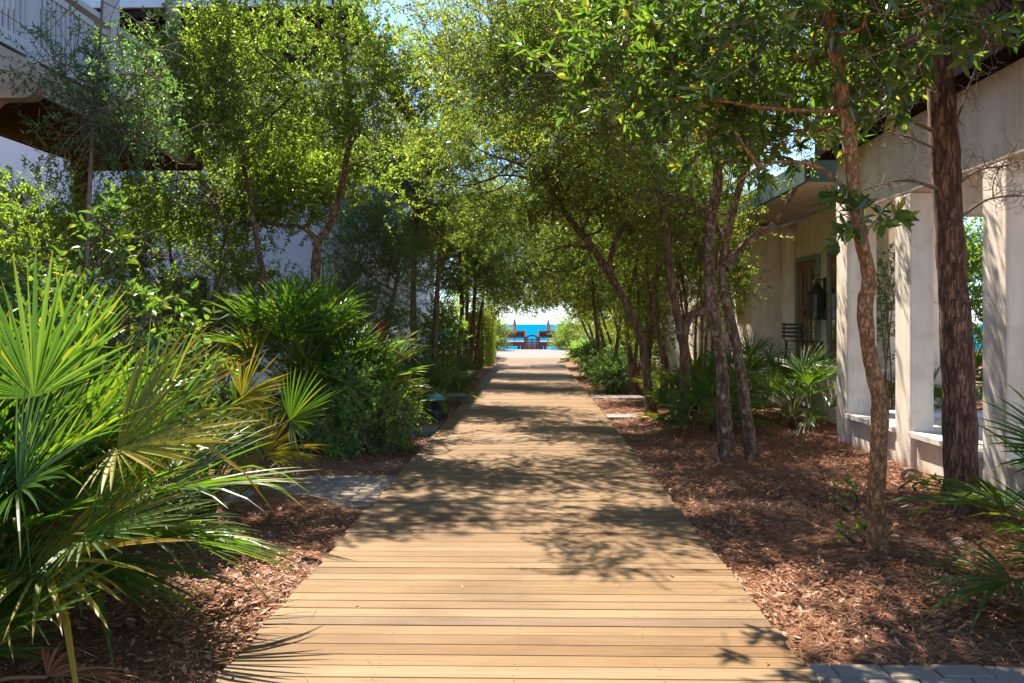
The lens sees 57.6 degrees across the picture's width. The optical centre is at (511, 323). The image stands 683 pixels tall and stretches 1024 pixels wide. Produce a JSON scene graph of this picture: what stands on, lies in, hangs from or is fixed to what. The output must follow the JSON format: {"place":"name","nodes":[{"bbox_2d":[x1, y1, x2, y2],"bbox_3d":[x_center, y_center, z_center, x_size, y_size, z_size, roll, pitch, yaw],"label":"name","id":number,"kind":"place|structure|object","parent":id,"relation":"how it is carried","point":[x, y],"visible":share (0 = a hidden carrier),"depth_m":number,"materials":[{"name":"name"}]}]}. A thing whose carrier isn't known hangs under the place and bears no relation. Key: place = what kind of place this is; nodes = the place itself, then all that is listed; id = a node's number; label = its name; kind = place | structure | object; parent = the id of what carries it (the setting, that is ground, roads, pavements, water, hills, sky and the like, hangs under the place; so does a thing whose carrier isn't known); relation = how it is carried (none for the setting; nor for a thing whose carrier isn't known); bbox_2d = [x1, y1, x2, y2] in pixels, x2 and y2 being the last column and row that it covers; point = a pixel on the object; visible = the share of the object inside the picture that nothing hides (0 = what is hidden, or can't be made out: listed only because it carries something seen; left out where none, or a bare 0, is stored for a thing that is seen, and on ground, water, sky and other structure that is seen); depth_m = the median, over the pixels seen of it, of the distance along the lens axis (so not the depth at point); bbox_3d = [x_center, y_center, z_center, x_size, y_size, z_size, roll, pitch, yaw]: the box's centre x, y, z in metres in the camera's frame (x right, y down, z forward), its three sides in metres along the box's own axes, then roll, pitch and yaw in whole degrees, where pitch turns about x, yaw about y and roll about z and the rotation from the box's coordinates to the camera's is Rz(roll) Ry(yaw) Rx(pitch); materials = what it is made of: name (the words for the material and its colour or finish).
{"place":"outdoors","nodes":[
{"label":"outdoors","id":0,"kind":"place"},
{"bbox_2d":[82,475,395,509],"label":"paver path","id":1,"kind":"structure","parent":0,"point":[339,490],"depth_m":9.20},
{"bbox_2d":[0,350,1023,682],"bbox_3d":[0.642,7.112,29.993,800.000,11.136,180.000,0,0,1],"label":"ground","id":2,"kind":"structure","parent":0,"point":[732,470],"depth_m":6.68,"materials":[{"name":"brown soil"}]},
{"bbox_2d":[0,458,152,682],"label":"palmetto","id":3,"kind":"object","parent":2,"relation":"on","point":[19,617],"visible":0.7,"depth_m":3.90,"materials":[{"name":"green plant"}]},
{"bbox_2d":[0,139,166,348],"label":"understory shrub","id":4,"kind":"object","parent":2,"relation":"on","point":[58,222],"visible":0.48,"depth_m":13.14,"materials":[{"name":"green plant"}]},
{"bbox_2d":[0,154,186,363],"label":"leafy tree","id":5,"kind":"object","parent":2,"relation":"on","point":[4,191],"visible":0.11,"depth_m":16.56,"materials":[{"name":"green plant"}]},
{"bbox_2d":[0,0,202,341],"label":"balcony house","id":6,"kind":"structure","parent":2,"relation":"on","point":[27,12],"depth_m":11.24,"materials":[{"name":"grey paint"}]},
{"bbox_2d":[0,0,219,325],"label":"yaupon sapling","id":7,"kind":"object","parent":2,"relation":"on","point":[125,136],"visible":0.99,"depth_m":9.13,"materials":[{"name":"green plant"}]},
{"bbox_2d":[17,176,215,500],"bbox_3d":[-3.080,0.270,7.224,1.510,2.873,1.132,0,0,1],"label":"tall viburnum shoot","id":8,"kind":"object","parent":2,"relation":"on","point":[117,236],"visible":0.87,"depth_m":7.21,"materials":[{"name":"green plant"}]},
{"bbox_2d":[0,238,239,548],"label":"viburnum shrub","id":9,"kind":"object","parent":2,"relation":"on","point":[70,283],"visible":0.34,"depth_m":6.80,"materials":[{"name":"green plant"}]},
{"bbox_2d":[0,273,268,563],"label":"palmetto","id":10,"kind":"object","parent":2,"relation":"on","point":[107,328],"visible":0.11,"depth_m":6.24,"materials":[{"name":"green plant"}]},
{"bbox_2d":[0,251,318,682],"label":"palmetto","id":11,"kind":"object","parent":2,"relation":"on","point":[49,436],"visible":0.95,"depth_m":4.52,"materials":[{"name":"green plant"}]},
{"bbox_2d":[93,170,279,410],"bbox_3d":[-5.728,-0.667,16.363,3.274,4.781,2.072,0,0,1],"label":"leafy tree","id":12,"kind":"object","parent":2,"relation":"on","point":[159,259],"visible":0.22,"depth_m":16.16,"materials":[{"name":"green plant"}]},
{"bbox_2d":[91,342,337,525],"bbox_3d":[-2.474,1.038,7.787,2.391,1.809,2.020,0,0,1],"label":"palmetto","id":13,"kind":"object","parent":2,"relation":"on","point":[262,389],"visible":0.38,"depth_m":7.41,"materials":[{"name":"green plant"}]},
{"bbox_2d":[129,215,310,406],"bbox_3d":[-4.603,-0.010,14.764,2.951,3.390,2.085,0,0,1],"label":"understory shrub","id":14,"kind":"object","parent":2,"relation":"on","point":[234,270],"visible":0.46,"depth_m":14.57,"materials":[{"name":"green plant"}]},
{"bbox_2d":[0,0,440,394],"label":"white house","id":15,"kind":"structure","parent":2,"relation":"on","point":[11,152],"depth_m":21.70,"materials":[{"name":"paint"}]},
{"bbox_2d":[126,171,171,198],"bbox_3d":[-8.486,-3.800,21.761,1.040,1.740,0.090,0,0,1],"label":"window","id":16,"kind":"structure","parent":15,"relation":"in","point":[169,188],"depth_m":21.74,"materials":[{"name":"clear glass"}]},
{"bbox_2d":[159,277,206,389],"bbox_3d":[-7.687,0.275,21.719,1.100,2.750,0.100,0,0,1],"label":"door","id":17,"kind":"structure","parent":15,"relation":"in","point":[201,278],"depth_m":21.69,"materials":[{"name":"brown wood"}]},
{"bbox_2d":[96,0,362,413],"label":"yaupon tree","id":18,"kind":"object","parent":2,"relation":"on","point":[225,109],"visible":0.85,"depth_m":12.77,"materials":[{"name":"green plant"}]},
{"bbox_2d":[200,261,421,444],"bbox_3d":[-2.856,0.400,12.371,3.196,2.531,2.922,0,0,1],"label":"palmetto","id":19,"kind":"object","parent":2,"relation":"on","point":[296,316],"visible":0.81,"depth_m":12.07,"materials":[{"name":"green plant"}]},
{"bbox_2d":[199,0,443,350],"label":"yaupon tree","id":20,"kind":"object","parent":2,"relation":"on","point":[332,110],"visible":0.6,"depth_m":13.84,"materials":[{"name":"green plant"}]},
{"bbox_2d":[272,264,372,390],"bbox_3d":[-3.611,0.304,16.909,2.126,2.767,1.904,0,0,1],"label":"understory shrub","id":21,"kind":"object","parent":2,"relation":"on","point":[361,324],"visible":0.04,"depth_m":16.78,"materials":[{"name":"green plant"}]},
{"bbox_2d":[225,317,434,438],"bbox_3d":[-2.452,0.841,12.707,2.902,1.929,2.697,0,0,1],"label":"palmetto","id":22,"kind":"object","parent":2,"relation":"on","point":[372,356],"visible":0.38,"depth_m":12.42,"materials":[{"name":"green plant"}]},
{"bbox_2d":[275,339,431,460],"bbox_3d":[-2.028,1.164,11.989,1.682,1.957,2.300,0,0,25],"label":"lantana shrub","id":23,"kind":"object","parent":2,"relation":"on","point":[348,421],"visible":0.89,"depth_m":11.76,"materials":[{"name":"green plant"}]},
{"bbox_2d":[275,332,437,440],"bbox_3d":[-2.491,1.043,14.436,2.479,1.897,2.545,0,0,-11],"label":"palmetto","id":24,"kind":"object","parent":2,"relation":"on","point":[417,393],"visible":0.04,"depth_m":13.88,"materials":[{"name":"green plant"}]},
{"bbox_2d":[323,232,392,333],"bbox_3d":[-3.459,-0.162,20.696,1.718,3.731,3.319,0,0,-10],"label":"climbing shrub","id":25,"kind":"object","parent":2,"relation":"on","point":[352,269],"visible":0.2,"depth_m":20.07,"materials":[{"name":"green plant"}]},
{"bbox_2d":[305,160,439,361],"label":"evergreen tree","id":26,"kind":"object","parent":2,"relation":"on","point":[372,236],"visible":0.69,"depth_m":18.06,"materials":[{"name":"green plant"}]},
{"bbox_2d":[373,319,409,420],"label":"red flower plant","id":27,"kind":"object","parent":2,"relation":"on","point":[378,327],"visible":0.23,"depth_m":15.62,"materials":[{"name":"green plant"}]},
{"bbox_2d":[320,92,499,393],"bbox_3d":[-2.065,-1.692,20.206,4.793,6.787,4.225,0,0,1],"label":"oak tree","id":28,"kind":"object","parent":2,"relation":"on","point":[407,186],"visible":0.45,"depth_m":20.01,"materials":[{"name":"green plant"}]},
{"bbox_2d":[393,426,439,436],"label":"stone slab path","id":29,"kind":"structure","parent":2,"relation":"on","point":[427,430],"depth_m":14.04,"materials":[{"name":"grey stone"}]},
{"bbox_2d":[385,334,458,405],"bbox_3d":[-2.003,1.062,18.505,2.009,1.829,2.478,0,0,-26],"label":"dark shrub","id":30,"kind":"object","parent":2,"relation":"on","point":[423,360],"visible":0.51,"depth_m":18.21,"materials":[{"name":"green plant"}]},
{"bbox_2d":[426,392,445,421],"bbox_3d":[-1.300,1.427,15.931,0.356,0.525,0.356,0,0,1],"label":"path light","id":31,"kind":"object","parent":2,"relation":"on","point":[436,404],"visible":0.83,"depth_m":15.86,"materials":[{"name":"teal metal"}]},
{"bbox_2d":[417,375,456,416],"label":"lantana shrub","id":32,"kind":"object","parent":2,"relation":"on","point":[444,409],"visible":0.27,"depth_m":16.58,"materials":[{"name":"green plant"}]},
{"bbox_2d":[417,287,472,389],"bbox_3d":[-1.669,0.400,21.809,1.577,2.578,2.036,0,0,1],"label":"round shrub","id":33,"kind":"object","parent":2,"relation":"on","point":[444,315],"visible":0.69,"depth_m":21.64,"materials":[{"name":"green plant"}]},
{"bbox_2d":[420,354,478,398],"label":"shrub","id":34,"kind":"object","parent":2,"relation":"on","point":[459,374],"visible":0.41,"depth_m":19.49,"materials":[{"name":"green plant"}]},
{"bbox_2d":[434,252,470,358],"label":"oak tree","id":35,"kind":"object","parent":2,"relation":"on","point":[447,307],"depth_m":42.03,"materials":[{"name":"green plant"}]},
{"bbox_2d":[428,342,479,392],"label":"dark shrub","id":36,"kind":"object","parent":2,"relation":"on","point":[465,364],"visible":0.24,"depth_m":23.64,"materials":[{"name":"green plant"}]},
{"bbox_2d":[381,171,529,381],"bbox_3d":[-1.390,-1.356,26.316,5.066,6.158,4.242,0,0,1],"label":"oak tree","id":37,"kind":"object","parent":2,"relation":"on","point":[462,291],"visible":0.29,"depth_m":26.26,"materials":[{"name":"green plant"}]},
{"bbox_2d":[444,393,469,398],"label":"stone slab path","id":38,"kind":"structure","parent":2,"relation":"on","point":[457,395],"depth_m":21.05,"materials":[{"name":"grey stone"}]},
{"bbox_2d":[403,184,525,373],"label":"oak tree","id":39,"kind":"object","parent":2,"relation":"on","point":[482,306],"visible":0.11,"depth_m":31.46,"materials":[{"name":"green plant"}]},
{"bbox_2d":[456,363,479,387],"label":"palmetto","id":40,"kind":"object","parent":2,"relation":"on","point":[474,378],"visible":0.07,"depth_m":24.51,"materials":[{"name":"green plant"}]},
{"bbox_2d":[449,296,503,345],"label":"seaside shrub","id":41,"kind":"object","parent":2,"relation":"on","point":[470,312],"visible":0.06,"depth_m":46.78,"materials":[{"name":"green plant"}]},
{"bbox_2d":[467,311,497,369],"bbox_3d":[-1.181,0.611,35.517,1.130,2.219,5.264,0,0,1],"label":"clipped hedge","id":42,"kind":"object","parent":2,"relation":"on","point":[489,348],"visible":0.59,"depth_m":33.26,"materials":[{"name":"green plant"}]},
{"bbox_2d":[495,316,515,350],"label":"seaside shrub","id":43,"kind":"object","parent":2,"relation":"on","point":[501,343],"visible":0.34,"depth_m":56.31,"materials":[{"name":"green plant"}]},
{"bbox_2d":[214,358,818,682],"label":"boardwalk","id":44,"kind":"structure","parent":2,"relation":"on","point":[571,590],"depth_m":5.83,"materials":[{"name":"brown wood"}]},
{"bbox_2d":[333,0,708,415],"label":"oak tree","id":45,"kind":"object","parent":2,"relation":"on","point":[560,199],"visible":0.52,"depth_m":16.12,"materials":[{"name":"green plant"}]},
{"bbox_2d":[521,335,542,348],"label":"beach gate","id":46,"kind":"structure","parent":2,"relation":"on","point":[531,345],"depth_m":59.95,"materials":[{"name":"red wood"}]},
{"bbox_2d":[498,330,567,348],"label":"beach overlook","id":47,"kind":"object","parent":2,"relation":"on","point":[522,334],"visible":0.34,"depth_m":62.99,"materials":[{"name":"red wood"}]},
{"bbox_2d":[512,318,516,341],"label":"furled umbrella","id":48,"kind":"object","parent":47,"relation":"on","point":[514,326],"visible":0.52,"depth_m":64.22,"materials":[{"name":"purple fabric"}]},
{"bbox_2d":[546,318,549,341],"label":"furled umbrella","id":49,"kind":"object","parent":47,"relation":"on","point":[548,326],"visible":0.84,"depth_m":64.17,"materials":[{"name":"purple fabric"}]},
{"bbox_2d":[420,150,667,382],"bbox_3d":[1.539,-1.833,25.872,8.117,7.155,5.081,0,0,1],"label":"oak tree","id":50,"kind":"object","parent":2,"relation":"on","point":[589,285],"visible":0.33,"depth_m":25.11,"materials":[{"name":"green plant"}]},
{"bbox_2d":[480,239,616,350],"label":"oak tree","id":51,"kind":"object","parent":2,"relation":"on","point":[572,318],"visible":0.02,"depth_m":36.81,"materials":[{"name":"green plant"}]},
{"bbox_2d":[461,172,662,359],"bbox_3d":[1.933,-1.691,30.600,8.373,6.850,5.311,0,0,1],"label":"oak tree","id":52,"kind":"object","parent":2,"relation":"on","point":[541,275],"visible":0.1,"depth_m":30.03,"materials":[{"name":"green plant"}]},
{"bbox_2d":[547,324,576,349],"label":"seaside shrub","id":53,"kind":"object","parent":2,"relation":"on","point":[559,344],"visible":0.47,"depth_m":57.72,"materials":[{"name":"green plant"}]},
{"bbox_2d":[551,303,591,350],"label":"seaside shrub","id":54,"kind":"object","parent":2,"relation":"on","point":[567,326],"visible":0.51,"depth_m":49.67,"materials":[{"name":"green plant"}]},
{"bbox_2d":[555,341,593,364],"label":"palmetto","id":55,"kind":"object","parent":2,"relation":"on","point":[573,354],"visible":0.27,"depth_m":34.43,"materials":[{"name":"green plant"}]},
{"bbox_2d":[563,333,591,360],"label":"shrub","id":56,"kind":"object","parent":2,"relation":"on","point":[575,344],"visible":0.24,"depth_m":40.74,"materials":[{"name":"green plant"}]},
{"bbox_2d":[570,336,610,376],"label":"shrub","id":57,"kind":"object","parent":2,"relation":"on","point":[587,345],"visible":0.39,"depth_m":29.17,"materials":[{"name":"green plant"}]},
{"bbox_2d":[569,321,623,349],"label":"thicket shrub","id":58,"kind":"object","parent":2,"relation":"on","point":[583,334],"visible":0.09,"depth_m":44.36,"materials":[{"name":"green plant"}]},
{"bbox_2d":[424,3,794,425],"bbox_3d":[1.389,-1.770,14.560,5.976,7.195,3.989,0,0,1],"label":"oak tree","id":59,"kind":"object","parent":2,"relation":"on","point":[682,326],"visible":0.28,"depth_m":14.51,"materials":[{"name":"green plant"}]},
{"bbox_2d":[579,345,641,394],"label":"shrub","id":60,"kind":"object","parent":2,"relation":"on","point":[610,369],"visible":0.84,"depth_m":22.30,"materials":[{"name":"green plant"}]},
{"bbox_2d":[583,319,639,357],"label":"thicket shrub","id":61,"kind":"object","parent":2,"relation":"on","point":[611,335],"visible":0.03,"depth_m":38.52,"materials":[{"name":"green plant"}]},
{"bbox_2d":[586,305,643,346],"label":"oak tree","id":62,"kind":"object","parent":2,"relation":"on","point":[611,325],"visible":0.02,"depth_m":40.05,"materials":[{"name":"green plant"}]},
{"bbox_2d":[579,340,657,384],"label":"shrub","id":63,"kind":"object","parent":2,"relation":"on","point":[621,349],"visible":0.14,"depth_m":25.76,"materials":[{"name":"green plant"}]},
{"bbox_2d":[375,0,867,462],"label":"oak tree","id":64,"kind":"object","parent":2,"relation":"on","point":[535,34],"visible":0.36,"depth_m":10.81,"materials":[{"name":"green plant"}]},
{"bbox_2d":[593,334,669,363],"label":"palmetto","id":65,"kind":"object","parent":2,"relation":"on","point":[633,349],"visible":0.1,"depth_m":27.78,"materials":[{"name":"green plant"}]},
{"bbox_2d":[516,134,752,394],"bbox_3d":[2.723,-1.440,21.778,5.459,6.381,3.842,0,0,1],"label":"oak tree","id":66,"kind":"object","parent":2,"relation":"on","point":[634,367],"visible":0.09,"depth_m":21.49,"materials":[{"name":"green plant"}]},
{"bbox_2d":[606,281,666,370],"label":"oak tree","id":67,"kind":"object","parent":2,"relation":"on","point":[657,353],"visible":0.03,"depth_m":30.42,"materials":[{"name":"green plant"}]},
{"bbox_2d":[602,256,698,378],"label":"oak sapling","id":68,"kind":"object","parent":2,"relation":"on","point":[646,328],"visible":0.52,"depth_m":21.04,"materials":[{"name":"green plant"}]},
{"bbox_2d":[539,104,777,406],"bbox_3d":[2.842,-1.556,18.395,5.048,6.526,3.763,0,0,1],"label":"oak tree","id":69,"kind":"object","parent":2,"relation":"on","point":[654,315],"visible":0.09,"depth_m":18.39,"materials":[{"name":"green plant"}]},
{"bbox_2d":[628,382,712,423],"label":"palmetto","id":70,"kind":"object","parent":2,"relation":"on","point":[659,396],"visible":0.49,"depth_m":15.28,"materials":[{"name":"green plant"}]},
{"bbox_2d":[634,350,752,413],"bbox_3d":[3.256,1.079,16.797,1.892,1.291,1.987,0,0,-37],"label":"palmetto","id":71,"kind":"object","parent":2,"relation":"on","point":[666,375],"visible":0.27,"depth_m":16.75,"materials":[{"name":"green plant"}]},
{"bbox_2d":[627,214,774,397],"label":"oak sapling","id":72,"kind":"object","parent":2,"relation":"on","point":[700,298],"visible":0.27,"depth_m":18.44,"materials":[{"name":"green plant"}]},
{"bbox_2d":[661,214,749,385],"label":"oak sapling","id":73,"kind":"object","parent":2,"relation":"on","point":[716,280],"visible":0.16,"depth_m":21.00,"materials":[{"name":"green plant"}]},
{"bbox_2d":[653,358,779,435],"bbox_3d":[3.106,1.138,13.887,1.871,1.371,1.930,0,0,41],"label":"palmetto","id":74,"kind":"object","parent":2,"relation":"on","point":[702,394],"visible":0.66,"depth_m":13.87,"materials":[{"name":"green plant"}]},
{"bbox_2d":[650,332,827,420],"bbox_3d":[3.877,0.901,15.760,2.446,1.606,2.567,0,0,-33],"label":"palmetto","id":75,"kind":"object","parent":2,"relation":"on","point":[755,360],"visible":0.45,"depth_m":15.68,"materials":[{"name":"green plant"}]},
{"bbox_2d":[497,0,1023,549],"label":"bay tree","id":76,"kind":"object","parent":2,"relation":"on","point":[709,82],"visible":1,"depth_m":6.64,"materials":[{"name":"green plant"}]},
{"bbox_2d":[730,340,836,437],"bbox_3d":[4.309,1.155,14.165,2.194,1.806,2.174,0,0,19],"label":"palmetto","id":77,"kind":"object","parent":2,"relation":"on","point":[802,380],"visible":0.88,"depth_m":14.08,"materials":[{"name":"green plant"}]},
{"bbox_2d":[748,342,834,420],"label":"palmetto","id":78,"kind":"object","parent":2,"relation":"on","point":[778,364],"visible":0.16,"depth_m":16.36,"materials":[{"name":"green plant"}]},
{"bbox_2d":[655,158,941,424],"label":"porch house","id":79,"kind":"structure","parent":2,"relation":"on","point":[800,264],"depth_m":18.58,"materials":[{"name":"beige paint"}]},
{"bbox_2d":[782,323,823,361],"bbox_3d":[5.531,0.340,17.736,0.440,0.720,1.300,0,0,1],"label":"chair","id":80,"kind":"object","parent":79,"relation":"on","point":[784,328],"visible":0.89,"depth_m":17.52,"materials":[{"name":"black metal"}]},
{"bbox_2d":[795,254,820,359],"bbox_3d":[5.893,-0.325,18.588,0.108,2.050,1.420,0,0,1],"label":"french door","id":81,"kind":"structure","parent":79,"relation":"in","point":[807,268],"depth_m":18.65,"materials":[{"name":"brown wood"}]},
{"bbox_2d":[807,277,826,319],"bbox_3d":[5.768,-0.480,17.601,0.320,0.800,0.320,0,0,1],"label":"wall lantern","id":82,"kind":"object","parent":79,"relation":"attached to","point":[817,292],"depth_m":17.50,"materials":[{"name":"black metal"}]},
{"bbox_2d":[827,249,836,362],"bbox_3d":[5.849,-0.325,16.539,0.108,2.050,1.420,0,0,1],"label":"french door","id":83,"kind":"structure","parent":79,"relation":"in","point":[831,256],"depth_m":17.02,"materials":[{"name":"brown wood"}]},
{"bbox_2d":[829,477,858,511],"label":"weed seedling","id":84,"kind":"object","parent":2,"relation":"on","point":[848,481],"visible":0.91,"depth_m":8.06,"materials":[{"name":"green plant"}]},
{"bbox_2d":[832,515,866,545],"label":"weed seedling","id":85,"kind":"object","parent":2,"relation":"on","point":[857,524],"visible":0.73,"depth_m":6.83,"materials":[{"name":"green plant"}]},
{"bbox_2d":[876,231,936,409],"bbox_3d":[5.763,0.083,13.858,1.314,3.257,1.369,0,0,1],"label":"climbing vine","id":86,"kind":"object","parent":2,"relation":"on","point":[891,306],"visible":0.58,"depth_m":14.00,"materials":[{"name":"green plant"}]},
{"bbox_2d":[900,467,922,480],"bbox_3d":[4.221,1.602,9.816,0.207,0.188,0.164,0,0,-28],"label":"stone","id":87,"kind":"object","parent":2,"relation":"on","point":[910,470],"visible":0.73,"depth_m":9.77,"materials":[{"name":"beige stone"}]},
{"bbox_2d":[808,0,1023,510],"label":"pavilion","id":88,"kind":"structure","parent":2,"relation":"on","point":[915,433],"depth_m":10.19,"materials":[{"name":"beige paint"}]},
{"bbox_2d":[897,473,941,493],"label":"weed seedling","id":89,"kind":"object","parent":2,"relation":"on","point":[914,484],"visible":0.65,"depth_m":9.06,"materials":[{"name":"green plant"}]},
{"bbox_2d":[883,366,978,409],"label":"palmetto","id":90,"kind":"object","parent":2,"relation":"on","point":[937,393],"visible":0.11,"depth_m":13.92,"materials":[{"name":"green plant"}]},
{"bbox_2d":[858,0,1023,516],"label":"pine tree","id":91,"kind":"object","parent":2,"relation":"on","point":[960,434],"visible":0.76,"depth_m":7.92,"materials":[{"name":"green plant"}]},
{"bbox_2d":[878,384,1023,644],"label":"palmetto","id":92,"kind":"object","parent":2,"relation":"on","point":[1001,499],"visible":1,"depth_m":5.41,"materials":[{"name":"green plant"}]},
{"bbox_2d":[946,537,966,548],"bbox_3d":[3.269,1.615,6.831,0.123,0.106,0.137,0,0,-43],"label":"stone","id":93,"kind":"object","parent":2,"relation":"on","point":[959,539],"visible":0.66,"depth_m":6.80,"materials":[{"name":"beige stone"}]},
{"bbox_2d":[963,217,982,340],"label":"garden shrub","id":94,"kind":"object","parent":2,"relation":"on","point":[973,269],"visible":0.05,"depth_m":17.50,"materials":[{"name":"green plant"}]},
{"bbox_2d":[964,217,982,402],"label":"garden shrub","id":95,"kind":"object","parent":2,"relation":"on","point":[979,264],"visible":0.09,"depth_m":17.70,"materials":[{"name":"green plant"}]},
{"bbox_2d":[974,337,982,409],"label":"shrub","id":96,"kind":"object","parent":2,"relation":"on","point":[979,359],"visible":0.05,"depth_m":15.18,"materials":[{"name":"green plant"}]},
{"bbox_2d":[495,349,574,359],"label":"brick path","id":97,"kind":"structure","parent":0,"point":[528,353],"depth_m":50.63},
{"bbox_2d":[590,395,654,399],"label":"stone slab path","id":98,"kind":"structure","parent":0,"point":[632,397],"depth_m":20.76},
{"bbox_2d":[605,414,708,419],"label":"stone slab path","id":99,"kind":"structure","parent":0,"point":[615,416],"depth_m":16.28,"materials":[{"name":"grey stone"}]},
{"bbox_2d":[363,0,982,323],"label":"sky","id":100,"kind":"structure","parent":0,"point":[402,18],"materials":[{"name":"white"}]},
{"bbox_2d":[438,324,982,349],"bbox_3d":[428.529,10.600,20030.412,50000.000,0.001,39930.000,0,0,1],"label":"sea","id":101,"kind":"structure","parent":0,"point":[531,329],"depth_m":1292.13,"materials":[{"name":"liquid"}]},
{"bbox_2d":[807,664,1023,682],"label":"paver path","id":102,"kind":"structure","parent":0,"point":[853,673],"depth_m":4.34,"materials":[{"name":"grey stone"}]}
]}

